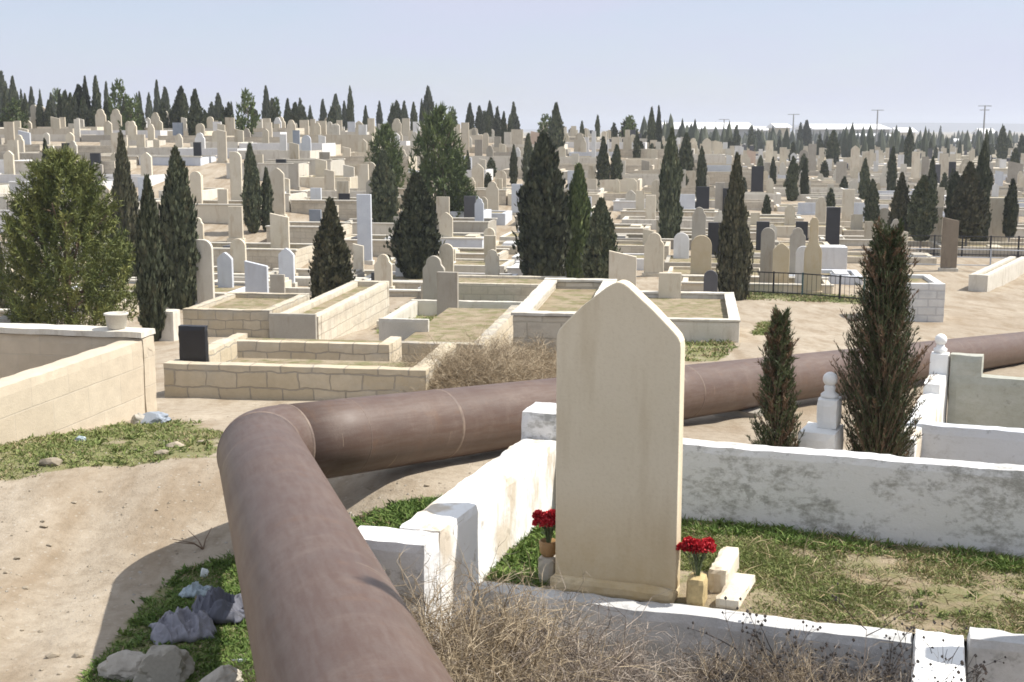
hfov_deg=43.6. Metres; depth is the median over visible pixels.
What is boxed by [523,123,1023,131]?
hills
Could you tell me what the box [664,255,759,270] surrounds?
grave enclosure
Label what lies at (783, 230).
grave enclosure
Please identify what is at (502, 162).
grave enclosure
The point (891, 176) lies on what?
cypress tree
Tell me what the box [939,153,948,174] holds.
headstone
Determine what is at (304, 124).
headstone
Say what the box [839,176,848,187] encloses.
cypress tree
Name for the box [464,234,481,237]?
grave slab
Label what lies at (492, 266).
headstone
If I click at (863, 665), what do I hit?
dry shrub
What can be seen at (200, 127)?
headstone
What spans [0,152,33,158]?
grave enclosure
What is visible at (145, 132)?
grave enclosure
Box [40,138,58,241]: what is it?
cypress tree
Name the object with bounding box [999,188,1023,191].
grave enclosure
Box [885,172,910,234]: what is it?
cypress tree
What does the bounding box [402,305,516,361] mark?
grave enclosure
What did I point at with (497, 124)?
cypress tree
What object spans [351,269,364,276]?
grave slab
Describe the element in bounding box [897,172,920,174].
grave enclosure
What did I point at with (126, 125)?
headstone
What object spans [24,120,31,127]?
headstone
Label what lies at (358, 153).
grave enclosure
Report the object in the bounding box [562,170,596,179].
grave enclosure
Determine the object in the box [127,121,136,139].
headstone
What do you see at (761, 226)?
headstone
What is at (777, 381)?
juniper tree
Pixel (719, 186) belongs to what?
headstone
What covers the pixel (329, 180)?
headstone
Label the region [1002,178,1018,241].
cypress tree
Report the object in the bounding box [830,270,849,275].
grave slab
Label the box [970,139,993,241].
cypress tree
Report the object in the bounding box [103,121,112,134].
headstone
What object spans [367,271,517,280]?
grave enclosure
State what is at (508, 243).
grave slab
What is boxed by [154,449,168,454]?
pebble
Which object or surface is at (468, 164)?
cypress tree
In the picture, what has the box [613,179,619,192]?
headstone
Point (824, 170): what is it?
cypress tree
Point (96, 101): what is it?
cypress tree
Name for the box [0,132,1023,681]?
ground
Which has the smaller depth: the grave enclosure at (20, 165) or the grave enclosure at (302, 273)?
the grave enclosure at (302, 273)
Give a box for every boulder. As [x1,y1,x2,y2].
[97,649,145,681]
[132,645,194,681]
[199,665,243,681]
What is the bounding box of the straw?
[708,520,1023,634]
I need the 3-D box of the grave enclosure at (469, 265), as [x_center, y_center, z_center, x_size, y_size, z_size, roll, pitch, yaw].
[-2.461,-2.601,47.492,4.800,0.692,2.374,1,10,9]
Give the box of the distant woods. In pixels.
[640,113,1022,157]
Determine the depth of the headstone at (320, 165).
66.59 m
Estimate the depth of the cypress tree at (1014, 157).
112.53 m
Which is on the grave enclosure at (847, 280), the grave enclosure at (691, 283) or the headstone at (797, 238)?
the headstone at (797, 238)
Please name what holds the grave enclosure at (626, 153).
on the ground at (86, 530)
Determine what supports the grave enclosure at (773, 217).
on the ground at (86, 530)
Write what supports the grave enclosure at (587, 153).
on the ground at (86, 530)
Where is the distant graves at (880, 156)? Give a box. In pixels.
[529,122,1023,171]
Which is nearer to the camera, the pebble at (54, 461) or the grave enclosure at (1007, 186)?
the pebble at (54, 461)
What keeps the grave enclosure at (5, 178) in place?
on the ground at (86, 530)
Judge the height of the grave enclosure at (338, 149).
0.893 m
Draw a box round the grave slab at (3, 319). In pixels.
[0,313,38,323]
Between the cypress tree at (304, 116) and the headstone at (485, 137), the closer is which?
the headstone at (485, 137)
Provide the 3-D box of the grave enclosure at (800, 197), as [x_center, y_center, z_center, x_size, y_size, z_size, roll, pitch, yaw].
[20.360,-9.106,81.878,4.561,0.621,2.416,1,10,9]
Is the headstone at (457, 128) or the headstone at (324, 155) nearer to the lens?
the headstone at (324, 155)
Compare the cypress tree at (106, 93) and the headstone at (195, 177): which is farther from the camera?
the cypress tree at (106, 93)
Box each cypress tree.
[0,70,8,117]
[0,111,10,126]
[0,243,9,308]
[1,90,8,123]
[8,75,18,101]
[19,89,22,111]
[22,93,29,120]
[28,86,35,116]
[35,99,44,127]
[39,89,42,105]
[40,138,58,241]
[43,99,54,126]
[49,92,56,117]
[55,90,61,117]
[61,89,68,126]
[67,92,74,122]
[72,95,79,122]
[73,84,82,107]
[78,95,88,126]
[82,76,90,109]
[86,106,96,126]
[91,75,101,110]
[103,81,108,106]
[103,100,109,120]
[108,129,138,276]
[120,96,126,126]
[133,174,173,341]
[136,107,146,129]
[137,91,142,109]
[145,93,152,118]
[153,80,160,112]
[158,102,168,127]
[158,145,200,308]
[160,86,170,114]
[168,105,178,127]
[173,85,188,113]
[178,93,188,127]
[186,88,204,135]
[204,113,209,127]
[207,102,213,116]
[212,92,224,121]
[218,107,225,124]
[224,102,235,124]
[240,142,263,232]
[260,167,273,229]
[261,86,270,118]
[270,105,276,127]
[283,98,290,127]
[289,102,301,127]
[298,98,302,112]
[301,105,307,119]
[308,105,313,125]
[308,197,355,298]
[318,99,326,120]
[326,106,337,123]
[331,93,341,119]
[342,101,346,129]
[346,85,354,127]
[362,105,368,131]
[368,150,399,222]
[376,100,382,126]
[383,171,444,278]
[387,106,397,127]
[394,100,401,123]
[401,101,408,117]
[410,102,417,130]
[419,98,424,123]
[423,85,433,115]
[465,102,475,129]
[465,150,470,169]
[474,105,484,133]
[483,110,491,132]
[484,108,491,136]
[484,172,491,187]
[486,100,493,128]
[486,157,496,176]
[493,106,500,135]
[500,111,506,143]
[507,115,513,131]
[509,144,517,183]
[510,102,516,128]
[512,130,572,275]
[514,116,520,128]
[521,133,533,181]
[547,102,565,148]
[564,163,594,277]
[578,197,622,278]
[579,120,584,136]
[595,115,600,136]
[595,136,611,185]
[610,122,617,137]
[610,144,623,179]
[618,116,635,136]
[632,129,640,157]
[641,131,647,138]
[646,106,655,140]
[655,105,662,141]
[656,125,684,238]
[678,132,693,170]
[695,145,707,195]
[714,152,753,300]
[726,137,731,148]
[731,125,740,145]
[743,177,747,191]
[747,125,755,150]
[755,132,757,151]
[756,128,760,139]
[757,155,763,165]
[761,194,771,213]
[769,157,776,183]
[777,136,781,148]
[785,155,799,200]
[788,141,796,160]
[795,122,802,145]
[799,153,809,173]
[799,158,808,193]
[802,120,811,145]
[815,134,824,156]
[819,160,828,177]
[823,135,828,147]
[824,130,840,162]
[825,188,835,206]
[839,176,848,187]
[858,157,870,198]
[862,178,879,222]
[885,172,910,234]
[886,146,897,190]
[903,127,914,166]
[904,174,942,251]
[927,156,938,205]
[933,145,937,158]
[939,172,948,189]
[943,170,959,217]
[944,161,992,245]
[948,167,953,181]
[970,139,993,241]
[971,132,975,146]
[984,129,990,166]
[990,142,994,153]
[994,126,1008,158]
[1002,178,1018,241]
[1007,137,1012,154]
[1010,147,1020,162]
[1017,134,1023,157]
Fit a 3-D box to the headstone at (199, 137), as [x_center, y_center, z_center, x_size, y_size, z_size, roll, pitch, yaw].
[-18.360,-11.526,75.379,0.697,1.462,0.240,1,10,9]
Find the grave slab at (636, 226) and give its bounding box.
[629,224,643,227]
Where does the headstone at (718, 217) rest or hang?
on the grave enclosure at (752, 232)
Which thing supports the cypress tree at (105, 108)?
on the ground at (86, 530)
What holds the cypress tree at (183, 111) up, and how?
on the ground at (86, 530)
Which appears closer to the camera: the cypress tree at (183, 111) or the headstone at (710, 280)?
the headstone at (710, 280)
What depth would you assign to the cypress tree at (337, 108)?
147.18 m
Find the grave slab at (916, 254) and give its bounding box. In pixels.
[908,252,928,257]
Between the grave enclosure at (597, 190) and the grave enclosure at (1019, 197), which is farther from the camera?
the grave enclosure at (1019, 197)
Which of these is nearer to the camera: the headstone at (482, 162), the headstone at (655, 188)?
the headstone at (655, 188)
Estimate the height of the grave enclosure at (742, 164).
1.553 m
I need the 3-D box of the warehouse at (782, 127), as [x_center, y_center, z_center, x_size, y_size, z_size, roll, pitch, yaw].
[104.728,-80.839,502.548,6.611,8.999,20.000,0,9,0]
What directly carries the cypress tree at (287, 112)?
on the ground at (86, 530)
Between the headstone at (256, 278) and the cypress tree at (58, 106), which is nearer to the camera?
the headstone at (256, 278)
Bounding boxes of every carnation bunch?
[532,509,555,542]
[676,536,716,575]
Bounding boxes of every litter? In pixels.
[75,436,85,441]
[200,568,208,576]
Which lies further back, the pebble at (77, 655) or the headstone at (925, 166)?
the headstone at (925, 166)
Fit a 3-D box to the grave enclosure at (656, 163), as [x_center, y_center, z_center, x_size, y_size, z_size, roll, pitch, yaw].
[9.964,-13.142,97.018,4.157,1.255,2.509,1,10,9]
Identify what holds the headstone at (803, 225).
on the ground at (86, 530)
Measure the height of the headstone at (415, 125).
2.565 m
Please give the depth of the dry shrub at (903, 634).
5.69 m
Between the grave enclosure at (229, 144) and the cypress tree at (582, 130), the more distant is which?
the cypress tree at (582, 130)
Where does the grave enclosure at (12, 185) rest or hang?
on the ground at (86, 530)
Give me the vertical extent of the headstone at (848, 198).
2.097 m
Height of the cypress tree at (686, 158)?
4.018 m
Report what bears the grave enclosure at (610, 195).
on the ground at (86, 530)
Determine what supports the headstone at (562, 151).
on the ground at (86, 530)
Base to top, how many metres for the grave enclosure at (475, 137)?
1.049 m
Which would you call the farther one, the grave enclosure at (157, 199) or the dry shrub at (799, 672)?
the grave enclosure at (157, 199)
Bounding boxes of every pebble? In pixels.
[39,457,62,465]
[45,652,60,658]
[72,652,84,657]
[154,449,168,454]
[166,441,183,447]
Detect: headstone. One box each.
[3,151,14,174]
[4,122,14,143]
[7,140,19,159]
[15,135,24,151]
[18,127,28,131]
[18,130,30,144]
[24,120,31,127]
[30,105,35,127]
[43,133,49,144]
[50,117,60,128]
[61,143,69,149]
[65,132,74,142]
[68,141,77,152]
[74,119,80,134]
[90,153,100,167]
[94,163,103,181]
[95,109,105,126]
[99,185,110,204]
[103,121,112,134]
[110,109,121,129]
[111,133,117,151]
[111,153,115,160]
[123,137,127,145]
[125,121,128,134]
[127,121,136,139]
[136,134,145,147]
[138,177,143,200]
[140,152,152,175]
[147,124,154,139]
[151,112,159,129]
[153,139,159,147]
[172,123,182,134]
[175,134,182,147]
[189,171,202,203]
[193,142,201,155]
[195,133,205,148]
[196,123,204,135]
[196,217,203,238]
[196,239,214,303]
[207,117,213,127]
[212,131,216,141]
[213,122,221,130]
[216,129,228,162]
[217,123,224,130]
[217,189,228,203]
[217,252,233,287]
[225,117,234,135]
[227,206,245,241]
[229,152,242,199]
[230,238,246,272]
[234,129,243,141]
[244,128,250,136]
[244,261,268,292]
[254,154,263,162]
[262,129,268,142]
[263,118,270,127]
[265,122,272,136]
[269,168,286,216]
[270,213,289,248]
[276,159,286,162]
[278,248,297,286]
[279,117,285,127]
[280,134,286,150]
[284,178,289,192]
[287,120,295,136]
[288,134,292,142]
[288,163,300,189]
[289,142,299,158]
[293,130,299,149]
[299,120,308,134]
[301,135,310,150]
[309,209,321,221]
[310,119,315,131]
[310,188,321,199]
[315,158,326,176]
[316,121,326,134]
[318,135,325,142]
[319,152,329,158]
[323,169,335,190]
[337,181,349,199]
[338,193,349,199]
[342,147,350,155]
[343,165,354,176]
[347,122,355,131]
[353,243,365,275]
[356,194,374,264]
[357,164,368,190]
[358,139,366,151]
[365,162,375,178]
[366,179,372,193]
[367,118,374,134]
[374,254,394,288]
[392,118,401,131]
[395,258,402,276]
[402,118,409,135]
[413,122,419,132]
[423,255,444,299]
[436,197,449,220]
[437,271,458,315]
[439,212,452,236]
[439,243,453,271]
[454,124,460,148]
[461,123,469,154]
[464,196,475,217]
[472,164,483,187]
[475,140,482,155]
[475,198,483,220]
[479,158,485,169]
[480,197,487,208]
[482,133,488,146]
[484,228,494,234]
[484,235,495,261]
[485,249,499,275]
[486,181,498,209]
[495,170,506,187]
[495,178,502,188]
[511,129,522,143]
[511,184,521,214]
[531,131,538,143]
[551,280,684,603]
[557,146,565,156]
[567,171,573,188]
[574,133,584,151]
[584,137,589,151]
[588,166,595,178]
[588,179,596,189]
[591,131,595,156]
[601,131,606,143]
[609,250,636,285]
[611,137,618,151]
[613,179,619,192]
[623,137,631,148]
[625,190,635,200]
[628,179,636,192]
[636,191,644,210]
[642,233,663,276]
[643,229,653,244]
[645,195,655,218]
[647,148,656,157]
[651,180,659,210]
[656,219,659,233]
[658,272,680,297]
[673,233,688,258]
[679,194,695,208]
[680,170,685,186]
[690,138,696,144]
[690,235,711,273]
[692,207,705,239]
[696,186,709,208]
[702,138,711,153]
[703,270,717,291]
[707,165,730,171]
[708,222,720,255]
[714,140,721,153]
[714,211,721,221]
[715,182,724,210]
[722,188,727,210]
[747,150,755,164]
[750,166,763,191]
[750,213,759,224]
[756,221,769,249]
[760,227,774,282]
[766,140,772,161]
[766,178,773,193]
[770,224,776,239]
[772,243,789,282]
[779,147,786,164]
[784,204,794,224]
[789,227,805,274]
[795,246,805,283]
[796,221,808,240]
[797,203,815,214]
[799,150,807,164]
[803,217,822,293]
[808,144,816,170]
[815,197,825,222]
[825,207,840,244]
[835,162,846,182]
[841,189,854,221]
[850,146,859,173]
[850,214,862,229]
[854,203,864,220]
[862,152,869,171]
[864,221,872,238]
[866,151,872,166]
[878,204,888,208]
[880,208,889,227]
[890,219,898,230]
[902,231,907,264]
[911,152,919,177]
[921,157,928,176]
[928,207,942,240]
[935,164,940,183]
[936,187,944,210]
[938,217,958,271]
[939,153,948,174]
[948,162,955,178]
[959,158,969,172]
[995,170,1003,185]
[1006,161,1023,182]
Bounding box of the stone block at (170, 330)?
[159,309,179,340]
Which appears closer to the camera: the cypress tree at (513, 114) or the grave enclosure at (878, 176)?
the grave enclosure at (878, 176)
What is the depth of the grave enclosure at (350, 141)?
84.91 m
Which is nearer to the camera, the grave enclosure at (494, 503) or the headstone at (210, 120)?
the grave enclosure at (494, 503)
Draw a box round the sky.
[0,0,1023,129]
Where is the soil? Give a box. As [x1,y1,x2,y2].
[482,520,1023,640]
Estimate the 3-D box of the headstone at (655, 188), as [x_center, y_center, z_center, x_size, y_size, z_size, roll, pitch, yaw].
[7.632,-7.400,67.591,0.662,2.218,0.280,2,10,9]
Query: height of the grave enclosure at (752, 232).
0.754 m
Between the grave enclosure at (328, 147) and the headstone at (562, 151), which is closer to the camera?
the grave enclosure at (328, 147)
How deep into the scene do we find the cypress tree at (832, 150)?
135.49 m
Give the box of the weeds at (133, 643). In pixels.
[75,495,440,681]
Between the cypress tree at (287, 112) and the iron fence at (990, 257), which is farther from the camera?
the cypress tree at (287, 112)
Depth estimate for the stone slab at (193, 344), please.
16.16 m
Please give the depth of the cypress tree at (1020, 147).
170.87 m
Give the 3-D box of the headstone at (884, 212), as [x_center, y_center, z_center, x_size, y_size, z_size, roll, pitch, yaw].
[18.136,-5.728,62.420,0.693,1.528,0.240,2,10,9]
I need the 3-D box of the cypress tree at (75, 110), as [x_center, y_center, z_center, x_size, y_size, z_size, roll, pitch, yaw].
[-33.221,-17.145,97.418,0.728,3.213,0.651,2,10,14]
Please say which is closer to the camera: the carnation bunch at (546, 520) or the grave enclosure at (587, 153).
the carnation bunch at (546, 520)
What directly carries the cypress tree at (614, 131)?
on the ground at (86, 530)
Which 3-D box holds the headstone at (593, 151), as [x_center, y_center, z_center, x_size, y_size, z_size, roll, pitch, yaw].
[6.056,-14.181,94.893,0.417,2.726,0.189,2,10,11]
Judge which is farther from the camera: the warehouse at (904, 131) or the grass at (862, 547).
the warehouse at (904, 131)
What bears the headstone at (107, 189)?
on the ground at (86, 530)
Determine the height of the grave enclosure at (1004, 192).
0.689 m
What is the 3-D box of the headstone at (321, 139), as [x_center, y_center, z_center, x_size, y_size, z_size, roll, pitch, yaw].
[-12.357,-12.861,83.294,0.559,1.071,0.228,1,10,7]
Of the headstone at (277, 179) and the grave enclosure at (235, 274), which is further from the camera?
the headstone at (277, 179)
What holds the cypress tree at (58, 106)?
on the ground at (86, 530)
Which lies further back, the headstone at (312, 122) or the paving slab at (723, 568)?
the headstone at (312, 122)
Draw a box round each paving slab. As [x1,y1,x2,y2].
[708,547,738,593]
[715,573,754,609]
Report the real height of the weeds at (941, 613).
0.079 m
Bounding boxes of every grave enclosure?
[0,128,90,134]
[0,134,95,141]
[0,138,4,144]
[0,144,60,151]
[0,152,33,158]
[0,159,31,172]
[0,173,36,182]
[0,183,9,192]
[0,193,24,209]
[0,210,17,233]
[0,309,80,324]
[0,323,156,443]
[1,237,98,257]
[8,180,113,194]
[9,290,138,314]
[15,160,40,172]
[19,152,114,160]
[37,127,103,129]
[48,145,136,154]
[60,198,160,212]
[64,174,166,186]
[72,279,244,304]
[75,160,136,173]
[80,130,172,137]
[81,135,127,141]
[100,140,165,146]
[101,155,153,164]
[127,147,192,154]
[138,155,216,165]
[157,135,233,142]
[159,188,223,199]
[163,128,239,130]
[163,338,456,399]
[167,131,212,135]
[178,148,246,157]
[183,292,309,337]
[190,142,252,147]
[194,200,244,223]
[211,242,313,269]
[214,266,269,279]
[214,276,361,294]
[225,162,309,180]
[227,137,301,142]
[227,333,401,361]
[238,150,321,161]
[239,143,335,155]
[251,132,286,136]
[253,128,304,134]
[265,221,352,242]
[266,158,344,174]
[268,268,373,279]
[281,280,389,339]
[285,191,307,211]
[290,197,372,220]
[299,175,357,187]
[300,135,380,152]
[301,188,365,196]
[309,132,368,134]
[330,156,416,170]
[336,144,340,154]
[344,218,393,234]
[344,234,392,256]
[345,164,357,174]
[351,152,372,155]
[358,402,1023,681]
[362,280,422,296]
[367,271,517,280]
[376,299,522,328]
[389,257,514,272]
[394,145,414,154]
[395,171,433,185]
[398,186,435,200]
[400,141,409,144]
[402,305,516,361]
[407,155,441,167]
[421,275,566,301]
[436,217,496,234]
[436,247,509,258]
[438,232,483,247]
[450,209,491,217]
[461,156,522,169]
[465,169,492,179]
[469,135,482,144]
[469,147,533,153]
[473,188,510,204]
[492,144,567,148]
[492,210,511,224]
[493,151,520,155]
[496,241,519,254]
[499,232,518,240]
[502,168,565,178]
[506,261,566,276]
[508,192,602,205]
[511,278,616,358]
[512,253,643,269]
[523,138,598,140]
[555,149,570,155]
[558,164,610,169]
[559,157,596,163]
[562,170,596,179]
[563,140,600,141]
[564,187,603,191]
[565,142,646,149]
[569,152,612,157]
[585,178,641,190]
[596,149,663,158]
[603,191,650,200]
[613,199,645,210]
[614,224,651,233]
[615,240,670,258]
[616,233,707,249]
[620,208,718,218]
[621,159,661,168]
[622,174,658,186]
[622,216,713,229]
[625,158,657,158]
[625,165,653,173]
[633,169,696,184]
[640,290,739,342]
[643,185,714,197]
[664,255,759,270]
[668,266,759,280]
[680,228,755,240]
[681,275,833,293]
[692,154,724,162]
[694,163,744,166]
[695,198,714,207]
[696,167,751,170]
[707,171,750,189]
[743,162,798,166]
[744,192,780,204]
[744,199,773,210]
[747,214,803,221]
[747,222,842,237]
[751,241,829,246]
[752,247,788,255]
[763,179,821,182]
[763,183,848,190]
[774,187,843,196]
[776,204,841,212]
[778,171,847,175]
[789,269,862,284]
[796,193,859,200]
[805,197,861,204]
[811,177,898,182]
[816,170,881,173]
[818,235,873,245]
[822,179,835,182]
[840,218,864,226]
[842,227,875,235]
[844,188,913,193]
[847,252,936,264]
[862,199,910,206]
[869,274,945,321]
[870,175,947,177]
[879,194,945,200]
[881,185,915,188]
[896,334,1023,464]
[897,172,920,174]
[908,178,994,182]
[908,237,969,245]
[930,241,1023,256]
[946,195,1023,199]
[968,256,1023,291]
[990,190,1022,195]
[999,185,1022,187]
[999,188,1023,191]
[1010,238,1023,241]
[1013,224,1023,237]
[1018,200,1023,206]
[1019,207,1023,215]
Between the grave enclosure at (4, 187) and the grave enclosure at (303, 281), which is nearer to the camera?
the grave enclosure at (303, 281)
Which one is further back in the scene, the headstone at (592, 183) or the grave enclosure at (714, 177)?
the grave enclosure at (714, 177)
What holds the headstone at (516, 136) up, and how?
on the ground at (86, 530)
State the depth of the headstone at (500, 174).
76.17 m
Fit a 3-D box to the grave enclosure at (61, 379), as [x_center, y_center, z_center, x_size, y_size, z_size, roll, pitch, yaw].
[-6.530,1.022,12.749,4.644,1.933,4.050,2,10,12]
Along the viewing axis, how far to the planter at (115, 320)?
13.75 m
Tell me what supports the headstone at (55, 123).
on the ground at (86, 530)
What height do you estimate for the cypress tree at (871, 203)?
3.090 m
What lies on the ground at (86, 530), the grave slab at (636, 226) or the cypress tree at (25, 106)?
the cypress tree at (25, 106)
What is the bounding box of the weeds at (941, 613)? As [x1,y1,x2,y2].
[748,540,1023,628]
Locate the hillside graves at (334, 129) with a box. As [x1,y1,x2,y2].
[14,117,1023,196]
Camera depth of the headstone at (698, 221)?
51.34 m
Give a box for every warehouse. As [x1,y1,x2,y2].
[662,122,756,137]
[754,126,768,132]
[766,123,792,136]
[794,124,892,139]
[890,128,917,141]
[971,129,994,137]
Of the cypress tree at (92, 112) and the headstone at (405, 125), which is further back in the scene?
the headstone at (405, 125)
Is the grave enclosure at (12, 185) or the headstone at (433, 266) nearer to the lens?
the headstone at (433, 266)
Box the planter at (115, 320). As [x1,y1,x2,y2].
[103,311,128,329]
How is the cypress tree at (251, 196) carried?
on the ground at (86, 530)
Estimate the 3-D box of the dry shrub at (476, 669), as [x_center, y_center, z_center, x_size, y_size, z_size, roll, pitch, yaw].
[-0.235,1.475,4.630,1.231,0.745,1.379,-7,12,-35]
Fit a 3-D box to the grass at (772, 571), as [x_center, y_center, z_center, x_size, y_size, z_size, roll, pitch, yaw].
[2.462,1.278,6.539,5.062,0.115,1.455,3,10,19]
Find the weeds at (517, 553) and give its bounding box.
[491,518,984,583]
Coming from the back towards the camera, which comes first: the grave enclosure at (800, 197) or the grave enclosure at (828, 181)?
the grave enclosure at (828, 181)
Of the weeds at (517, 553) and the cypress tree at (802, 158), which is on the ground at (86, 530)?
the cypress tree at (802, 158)
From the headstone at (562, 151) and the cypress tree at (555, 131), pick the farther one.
the cypress tree at (555, 131)
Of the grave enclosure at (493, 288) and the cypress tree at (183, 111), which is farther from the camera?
the cypress tree at (183, 111)
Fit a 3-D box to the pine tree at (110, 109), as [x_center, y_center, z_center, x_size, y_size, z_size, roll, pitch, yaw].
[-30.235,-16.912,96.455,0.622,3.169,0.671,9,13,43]
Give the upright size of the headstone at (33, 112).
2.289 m
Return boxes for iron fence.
[748,271,865,299]
[908,235,1023,257]
[908,248,1023,265]
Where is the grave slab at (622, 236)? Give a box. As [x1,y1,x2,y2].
[616,234,627,237]
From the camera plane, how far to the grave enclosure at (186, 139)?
82.51 m
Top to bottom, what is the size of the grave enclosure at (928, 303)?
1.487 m
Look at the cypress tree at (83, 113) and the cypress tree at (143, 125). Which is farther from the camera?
the cypress tree at (83, 113)
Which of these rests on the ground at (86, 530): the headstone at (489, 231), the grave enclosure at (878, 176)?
the grave enclosure at (878, 176)
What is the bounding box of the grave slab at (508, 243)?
[501,241,516,245]
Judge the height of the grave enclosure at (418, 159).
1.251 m
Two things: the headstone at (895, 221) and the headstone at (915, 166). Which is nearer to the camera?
the headstone at (895, 221)
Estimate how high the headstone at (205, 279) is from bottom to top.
2.183 m
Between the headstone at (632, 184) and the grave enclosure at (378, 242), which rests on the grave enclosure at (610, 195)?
the headstone at (632, 184)
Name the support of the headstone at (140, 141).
on the ground at (86, 530)
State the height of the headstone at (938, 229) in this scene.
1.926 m
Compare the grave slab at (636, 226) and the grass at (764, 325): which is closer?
the grass at (764, 325)
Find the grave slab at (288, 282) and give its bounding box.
[269,277,291,286]
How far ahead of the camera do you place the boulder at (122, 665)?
6.57 m
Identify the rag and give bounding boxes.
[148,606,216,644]
[178,581,214,597]
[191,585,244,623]
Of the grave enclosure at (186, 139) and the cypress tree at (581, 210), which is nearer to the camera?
the cypress tree at (581, 210)
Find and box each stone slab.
[178,325,208,361]
[269,313,316,338]
[270,274,284,292]
[379,318,428,340]
[820,245,847,269]
[988,198,1007,241]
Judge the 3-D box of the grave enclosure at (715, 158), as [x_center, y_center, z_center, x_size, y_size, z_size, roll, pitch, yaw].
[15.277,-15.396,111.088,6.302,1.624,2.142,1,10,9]
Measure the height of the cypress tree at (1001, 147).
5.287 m
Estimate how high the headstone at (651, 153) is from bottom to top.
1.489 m
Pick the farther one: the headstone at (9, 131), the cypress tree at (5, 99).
the cypress tree at (5, 99)
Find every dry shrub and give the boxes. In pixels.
[221,520,667,681]
[358,322,556,390]
[359,338,539,395]
[411,553,708,681]
[439,636,558,681]
[457,323,556,378]
[478,627,716,681]
[480,340,556,375]
[602,621,839,681]
[644,617,905,681]
[665,652,794,681]
[671,607,932,681]
[687,582,987,681]
[722,630,938,681]
[782,610,1006,681]
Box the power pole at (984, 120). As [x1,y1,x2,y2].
[983,105,985,138]
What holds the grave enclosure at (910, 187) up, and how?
on the ground at (86, 530)
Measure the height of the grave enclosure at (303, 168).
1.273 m
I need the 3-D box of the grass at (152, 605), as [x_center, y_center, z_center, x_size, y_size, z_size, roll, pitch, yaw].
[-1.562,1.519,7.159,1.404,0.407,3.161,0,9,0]
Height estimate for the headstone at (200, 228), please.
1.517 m
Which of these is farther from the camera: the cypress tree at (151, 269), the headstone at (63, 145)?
the headstone at (63, 145)
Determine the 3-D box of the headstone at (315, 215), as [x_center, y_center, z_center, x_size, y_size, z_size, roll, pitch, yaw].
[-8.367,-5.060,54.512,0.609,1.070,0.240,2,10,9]
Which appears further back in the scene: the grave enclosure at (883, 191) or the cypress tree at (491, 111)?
the cypress tree at (491, 111)
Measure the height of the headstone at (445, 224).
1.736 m
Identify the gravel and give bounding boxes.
[0,415,484,681]
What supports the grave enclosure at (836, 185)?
on the ground at (86, 530)
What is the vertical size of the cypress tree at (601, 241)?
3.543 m
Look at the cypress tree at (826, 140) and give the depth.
222.86 m
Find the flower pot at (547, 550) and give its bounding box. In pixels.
[539,538,555,557]
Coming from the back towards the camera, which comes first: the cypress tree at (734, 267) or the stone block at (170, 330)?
the cypress tree at (734, 267)
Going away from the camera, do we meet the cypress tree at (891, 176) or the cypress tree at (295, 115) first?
the cypress tree at (891, 176)
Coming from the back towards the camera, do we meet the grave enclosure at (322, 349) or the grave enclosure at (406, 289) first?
the grave enclosure at (406, 289)
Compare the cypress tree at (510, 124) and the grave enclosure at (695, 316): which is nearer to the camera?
the grave enclosure at (695, 316)
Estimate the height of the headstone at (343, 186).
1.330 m
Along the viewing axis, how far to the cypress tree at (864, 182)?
79.06 m
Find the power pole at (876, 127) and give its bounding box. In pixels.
[875,110,877,143]
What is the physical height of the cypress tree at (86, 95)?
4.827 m
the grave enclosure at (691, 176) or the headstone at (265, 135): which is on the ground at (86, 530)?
the grave enclosure at (691, 176)
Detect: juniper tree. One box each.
[746,304,804,446]
[828,215,937,456]
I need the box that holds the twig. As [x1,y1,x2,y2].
[173,527,211,549]
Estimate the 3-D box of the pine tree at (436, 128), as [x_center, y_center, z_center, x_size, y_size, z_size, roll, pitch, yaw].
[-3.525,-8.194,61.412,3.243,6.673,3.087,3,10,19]
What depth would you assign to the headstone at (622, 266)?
36.57 m
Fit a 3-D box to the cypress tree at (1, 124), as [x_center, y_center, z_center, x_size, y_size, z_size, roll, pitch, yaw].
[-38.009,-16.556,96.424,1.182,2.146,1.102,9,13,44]
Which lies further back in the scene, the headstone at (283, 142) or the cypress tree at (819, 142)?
the cypress tree at (819, 142)
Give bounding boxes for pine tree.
[0,97,29,127]
[0,145,138,325]
[52,87,62,109]
[107,96,112,121]
[109,78,129,113]
[117,97,142,129]
[134,92,143,122]
[235,87,260,135]
[273,97,283,117]
[363,121,406,187]
[405,100,468,210]
[442,169,478,216]
[446,106,457,134]
[537,114,550,132]
[620,115,638,136]
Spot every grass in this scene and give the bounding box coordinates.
[0,420,222,482]
[74,550,254,681]
[352,493,441,527]
[376,290,860,361]
[483,526,555,586]
[551,504,1023,573]
[680,519,1023,637]
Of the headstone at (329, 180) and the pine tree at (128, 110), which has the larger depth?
the pine tree at (128, 110)
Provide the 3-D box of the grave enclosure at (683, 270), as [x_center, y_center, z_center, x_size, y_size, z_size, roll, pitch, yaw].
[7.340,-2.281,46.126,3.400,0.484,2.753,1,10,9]
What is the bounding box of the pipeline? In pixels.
[217,332,1023,681]
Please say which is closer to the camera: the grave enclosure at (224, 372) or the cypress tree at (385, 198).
the grave enclosure at (224, 372)
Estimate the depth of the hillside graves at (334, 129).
97.98 m
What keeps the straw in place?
on the soil
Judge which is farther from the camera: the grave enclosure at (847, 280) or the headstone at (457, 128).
the headstone at (457, 128)
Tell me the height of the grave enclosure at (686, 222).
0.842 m
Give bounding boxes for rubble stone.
[130,412,144,423]
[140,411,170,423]
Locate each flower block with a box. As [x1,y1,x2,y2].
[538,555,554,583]
[686,572,707,606]
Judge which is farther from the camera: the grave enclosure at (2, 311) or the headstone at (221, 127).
the headstone at (221, 127)

